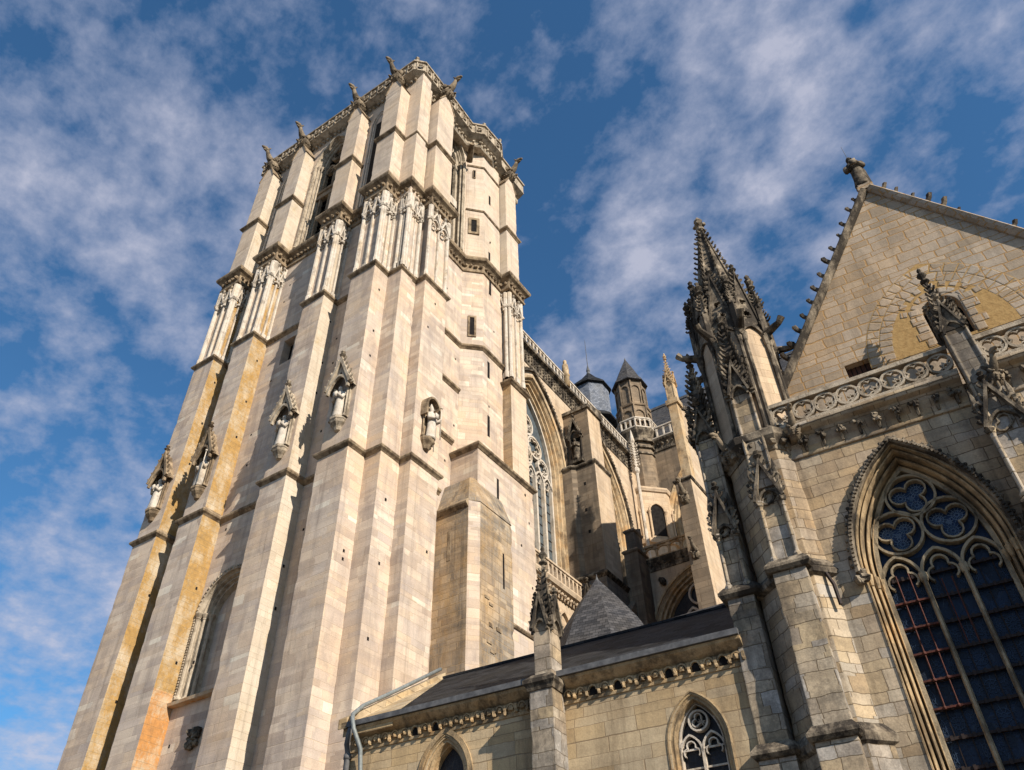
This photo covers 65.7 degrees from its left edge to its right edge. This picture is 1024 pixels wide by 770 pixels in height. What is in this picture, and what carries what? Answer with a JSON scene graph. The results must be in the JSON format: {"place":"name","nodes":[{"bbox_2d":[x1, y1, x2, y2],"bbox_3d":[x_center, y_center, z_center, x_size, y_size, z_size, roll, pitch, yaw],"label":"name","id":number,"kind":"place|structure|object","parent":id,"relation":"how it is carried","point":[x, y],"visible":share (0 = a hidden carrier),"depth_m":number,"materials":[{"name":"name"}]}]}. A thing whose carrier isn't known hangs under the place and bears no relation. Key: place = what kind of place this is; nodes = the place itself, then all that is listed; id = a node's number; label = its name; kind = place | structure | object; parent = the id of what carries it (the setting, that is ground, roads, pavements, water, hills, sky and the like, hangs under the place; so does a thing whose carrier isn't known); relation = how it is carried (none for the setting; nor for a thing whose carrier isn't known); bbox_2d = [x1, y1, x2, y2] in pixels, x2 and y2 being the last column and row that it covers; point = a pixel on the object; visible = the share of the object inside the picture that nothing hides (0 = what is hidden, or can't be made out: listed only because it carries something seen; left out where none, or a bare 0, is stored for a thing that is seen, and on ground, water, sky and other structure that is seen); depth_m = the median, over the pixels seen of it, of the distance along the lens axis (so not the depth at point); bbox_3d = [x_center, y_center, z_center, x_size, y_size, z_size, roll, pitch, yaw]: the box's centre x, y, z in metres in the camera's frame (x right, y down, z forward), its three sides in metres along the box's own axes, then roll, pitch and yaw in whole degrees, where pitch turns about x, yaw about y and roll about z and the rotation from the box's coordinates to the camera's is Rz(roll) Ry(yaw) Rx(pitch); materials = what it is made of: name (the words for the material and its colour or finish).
{"place":"outdoors","nodes":[
{"label":"outdoors","id":0,"kind":"place"},
{"bbox_2d":[57,56,537,769],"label":"bell tower","id":1,"kind":"structure","parent":0,"point":[305,586],"depth_m":41.89,"materials":[{"name":"stone"}]},
{"bbox_2d":[147,479,163,507],"bbox_3d":[-20.442,6.244,45.532,0.811,2.136,0.658,-25,-47,24],"label":"statue","id":2,"kind":"object","parent":1,"relation":"on","point":[155,491],"visible":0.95,"depth_m":45.38,"materials":[{"name":"white stone"}]},
{"bbox_2d":[192,449,208,485],"bbox_3d":[-17.212,4.715,43.989,0.877,2.219,0.662,-25,-47,24],"label":"statue","id":3,"kind":"object","parent":1,"relation":"on","point":[201,469],"visible":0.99,"depth_m":43.80,"materials":[{"name":"white stone"}]},
{"bbox_2d":[274,415,288,444],"bbox_3d":[-12.053,2.365,41.465,0.744,2.136,0.682,3,-42,-5],"label":"statue","id":4,"kind":"object","parent":1,"relation":"on","point":[281,428],"visible":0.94,"depth_m":41.31,"materials":[{"name":"white stone"}]},
{"bbox_2d":[292,135,344,248],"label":"belfry window","id":5,"kind":"structure","parent":1,"relation":"in","point":[321,185],"depth_m":62.41,"materials":[{"name":"stone"}]},
{"bbox_2d":[331,386,345,415],"bbox_3d":[-8.730,0.829,39.853,0.744,2.136,0.682,3,-42,-5],"label":"statue","id":6,"kind":"object","parent":1,"relation":"on","point":[338,399],"visible":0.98,"depth_m":39.71,"materials":[{"name":"white stone"}]},
{"bbox_2d":[425,404,442,441],"bbox_3d":[-4.111,1.887,41.055,0.688,2.304,0.866,-25,-47,24],"label":"statue","id":7,"kind":"object","parent":1,"relation":"on","point":[432,419],"visible":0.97,"depth_m":40.84,"materials":[{"name":"white stone"}]},
{"bbox_2d":[450,139,465,250],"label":"belfry window","id":8,"kind":"structure","parent":1,"relation":"in","point":[458,179],"depth_m":63.15,"materials":[{"name":"beige stone"}]},
{"bbox_2d":[0,0,1023,769],"label":"sky","id":9,"kind":"structure","parent":0,"point":[133,133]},
{"bbox_2d":[574,340,616,428],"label":"lantern","id":10,"kind":"object","parent":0,"point":[595,391],"visible":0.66,"depth_m":93.91,"materials":[{"name":"grey metal"}]},
{"bbox_2d":[560,574,723,645],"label":"polygonal chapel","id":11,"kind":"structure","parent":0,"point":[601,609],"depth_m":33.58,"materials":[{"name":"stone"}]},
{"bbox_3d":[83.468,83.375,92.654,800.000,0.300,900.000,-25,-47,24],"label":"ground","id":12,"kind":"structure","parent":0,"visible":0},
{"bbox_2d":[338,546,759,769],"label":"chapel","id":13,"kind":"structure","parent":12,"relation":"on","point":[669,694],"depth_m":20.53,"materials":[{"name":"stone"}]},
{"bbox_2d":[343,726,351,769],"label":"drainpipe","id":14,"kind":"object","parent":13,"relation":"attached to","point":[347,758],"visible":0.92,"depth_m":23.12,"materials":[{"name":"grey metal"}]},
{"bbox_2d":[350,667,441,769],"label":"drainpipe","id":15,"kind":"object","parent":13,"relation":"attached to","point":[364,705],"visible":1,"depth_m":24.59,"materials":[{"name":"grey metal"}]},
{"bbox_2d":[418,727,472,769],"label":"window","id":16,"kind":"structure","parent":13,"relation":"in","point":[447,756],"depth_m":21.87,"materials":[{"name":"stone"}]},
{"bbox_2d":[666,690,737,769],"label":"window arch molding","id":17,"kind":"structure","parent":13,"relation":"in","point":[699,736],"depth_m":18.79,"materials":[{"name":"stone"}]},
{"bbox_2d":[523,330,643,628],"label":"transept","id":18,"kind":"structure","parent":12,"relation":"on","point":[585,508],"depth_m":58.27,"materials":[{"name":"stone"}]},
{"bbox_2d":[526,399,556,569],"bbox_3d":[0.971,5.903,55.684,0.340,16.400,8.200,-25,-47,24],"label":"window","id":19,"kind":"structure","parent":18,"relation":"in","point":[540,476],"depth_m":56.59,"materials":[{"name":"grey glass"}]},
{"bbox_2d":[570,438,580,459],"bbox_3d":[4.799,4.789,59.831,0.797,2.047,0.659,-25,-47,24],"label":"statue","id":20,"kind":"object","parent":18,"relation":"on","point":[575,445],"visible":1,"depth_m":59.67,"materials":[{"name":"grey stone"}]},
{"bbox_2d":[611,358,659,487],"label":"stair tower","id":21,"kind":"structure","parent":12,"relation":"on","point":[633,413],"depth_m":77.22,"materials":[{"name":"stone"}]},
{"bbox_2d":[618,430,698,624],"bbox_3d":[15.796,18.467,54.245,21.639,47.600,17.239,-25,-47,24],"label":"ambulatory","id":22,"kind":"object","parent":12,"relation":"on","point":[658,581],"visible":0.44,"depth_m":54.73,"materials":[{"name":"stone"}]},
{"bbox_2d":[674,583,698,616],"bbox_3d":[12.651,16.409,50.664,6.800,10.000,0.310,-25,-47,24],"label":"window","id":23,"kind":"structure","parent":22,"relation":"in","point":[689,603],"depth_m":53.19,"materials":[{"name":"black glass"}]},
{"bbox_2d":[662,353,725,609],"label":"flying buttress","id":24,"kind":"structure","parent":12,"relation":"on","point":[706,568],"depth_m":46.44,"materials":[{"name":"stone"}]},
{"bbox_2d":[650,350,792,546],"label":"choir","id":25,"kind":"structure","parent":12,"relation":"on","point":[665,452],"depth_m":74.33,"materials":[{"name":"stone"}]},
{"bbox_2d":[675,181,1023,769],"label":"gabled chapel","id":26,"kind":"structure","parent":12,"relation":"on","point":[861,459],"depth_m":19.95,"materials":[{"name":"stone"}]},
{"bbox_2d":[843,157,872,191],"bbox_3d":[11.957,-7.437,27.605,0.724,1.780,0.588,-22,-46,21],"label":"statue","id":27,"kind":"object","parent":26,"relation":"on","point":[855,169],"visible":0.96,"depth_m":27.47,"materials":[{"name":"grey stone"}]}
]}

